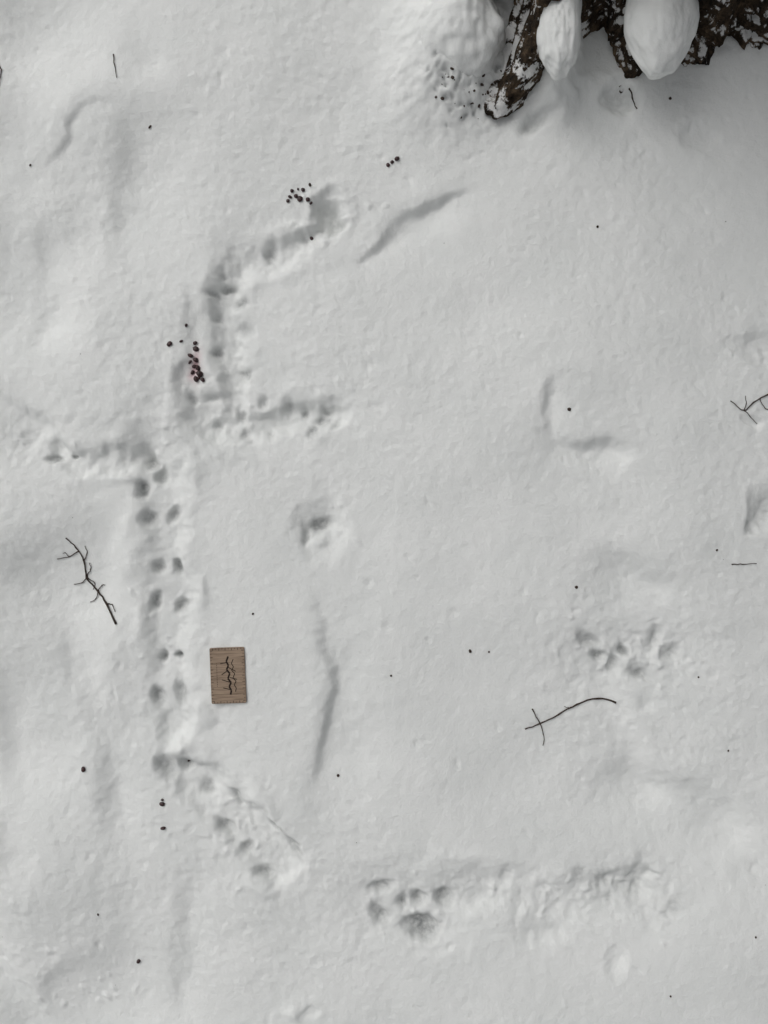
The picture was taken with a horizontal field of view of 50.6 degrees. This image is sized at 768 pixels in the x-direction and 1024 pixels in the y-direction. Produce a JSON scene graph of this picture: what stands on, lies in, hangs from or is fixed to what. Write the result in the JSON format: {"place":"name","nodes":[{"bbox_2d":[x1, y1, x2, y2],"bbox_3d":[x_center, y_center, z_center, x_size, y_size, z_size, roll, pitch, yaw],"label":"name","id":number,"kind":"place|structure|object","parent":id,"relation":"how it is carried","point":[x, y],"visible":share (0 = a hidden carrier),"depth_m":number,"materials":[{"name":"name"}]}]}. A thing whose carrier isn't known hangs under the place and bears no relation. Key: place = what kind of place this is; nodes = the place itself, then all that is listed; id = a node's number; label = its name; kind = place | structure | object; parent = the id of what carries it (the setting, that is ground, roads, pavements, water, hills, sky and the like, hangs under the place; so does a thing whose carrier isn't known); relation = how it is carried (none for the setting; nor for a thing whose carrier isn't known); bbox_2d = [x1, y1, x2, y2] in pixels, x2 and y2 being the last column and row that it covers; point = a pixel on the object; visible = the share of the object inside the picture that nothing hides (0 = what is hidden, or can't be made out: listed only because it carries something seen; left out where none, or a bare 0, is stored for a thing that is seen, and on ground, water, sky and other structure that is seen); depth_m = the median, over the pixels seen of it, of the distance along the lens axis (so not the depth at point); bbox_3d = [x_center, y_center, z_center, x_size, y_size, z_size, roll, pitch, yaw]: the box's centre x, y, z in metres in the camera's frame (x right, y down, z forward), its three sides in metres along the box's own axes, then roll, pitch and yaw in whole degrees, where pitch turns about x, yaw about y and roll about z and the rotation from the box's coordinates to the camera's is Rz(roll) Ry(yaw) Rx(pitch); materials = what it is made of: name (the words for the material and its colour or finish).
{"place":"outdoors","nodes":[
{"label":"outdoors","id":0,"kind":"place"},
{"bbox_2d":[0,0,767,1023],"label":"snow ground","id":1,"kind":"structure","parent":0,"point":[362,464],"depth_m":1.30,"materials":[{"name":"white snow"}]},
{"bbox_2d":[58,538,116,624],"bbox_3d":[-0.479,0.115,1.306,0.052,0.022,0.159,-25,90,0],"label":"twig","id":2,"kind":"object","parent":1,"relation":"on","point":[96,589],"visible":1,"depth_m":1.31,"materials":[{"name":"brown wood"}]},
{"bbox_2d":[209,647,246,703],"bbox_3d":[-0.247,0.259,1.289,0.055,0.005,0.089,-2,91,0],"label":"wooden scale card","id":3,"kind":"object","parent":1,"relation":"on","point":[227,675],"visible":1,"depth_m":1.29,"materials":[{"name":"brown wood"}]},
{"bbox_2d":[81,156,398,963],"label":"fallen berries","id":4,"kind":"object","parent":1,"relation":"on","point":[195,348],"visible":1,"depth_m":1.30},
{"bbox_2d":[29,67,756,996],"bbox_3d":[-0.039,0.052,1.272,1.301,0.086,1.577,0,90,0],"label":"bark debris","id":5,"kind":"object","parent":1,"relation":"on","point":[597,227],"visible":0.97,"depth_m":1.28,"materials":[{"name":"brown plant"}]},
{"bbox_2d":[525,698,615,744],"bbox_3d":[0.296,0.319,1.311,0.150,0.009,0.062,-30,90,0],"label":"twig","id":6,"kind":"object","parent":1,"relation":"on","point":[540,723],"visible":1,"depth_m":1.31,"materials":[{"name":"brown wood"}]},
{"bbox_2d":[420,0,767,119],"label":"tree","id":7,"kind":"object","parent":1,"relation":"on","point":[654,39],"visible":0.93,"depth_m":1.22,"materials":[{"name":"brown plant"}]},
{"bbox_2d":[629,88,636,108],"bbox_3d":[0.398,-0.659,1.297,0.004,0.008,0.034,-23,90,0],"label":"twig","id":8,"kind":"object","parent":1,"relation":"on","point":[632,97],"visible":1,"depth_m":1.30,"materials":[{"name":"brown wood"}]},
{"bbox_2d":[730,394,767,423],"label":"twig","id":9,"kind":"object","parent":1,"relation":"on","point":[751,404],"visible":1,"depth_m":1.29,"materials":[{"name":"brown wood"}]}
]}

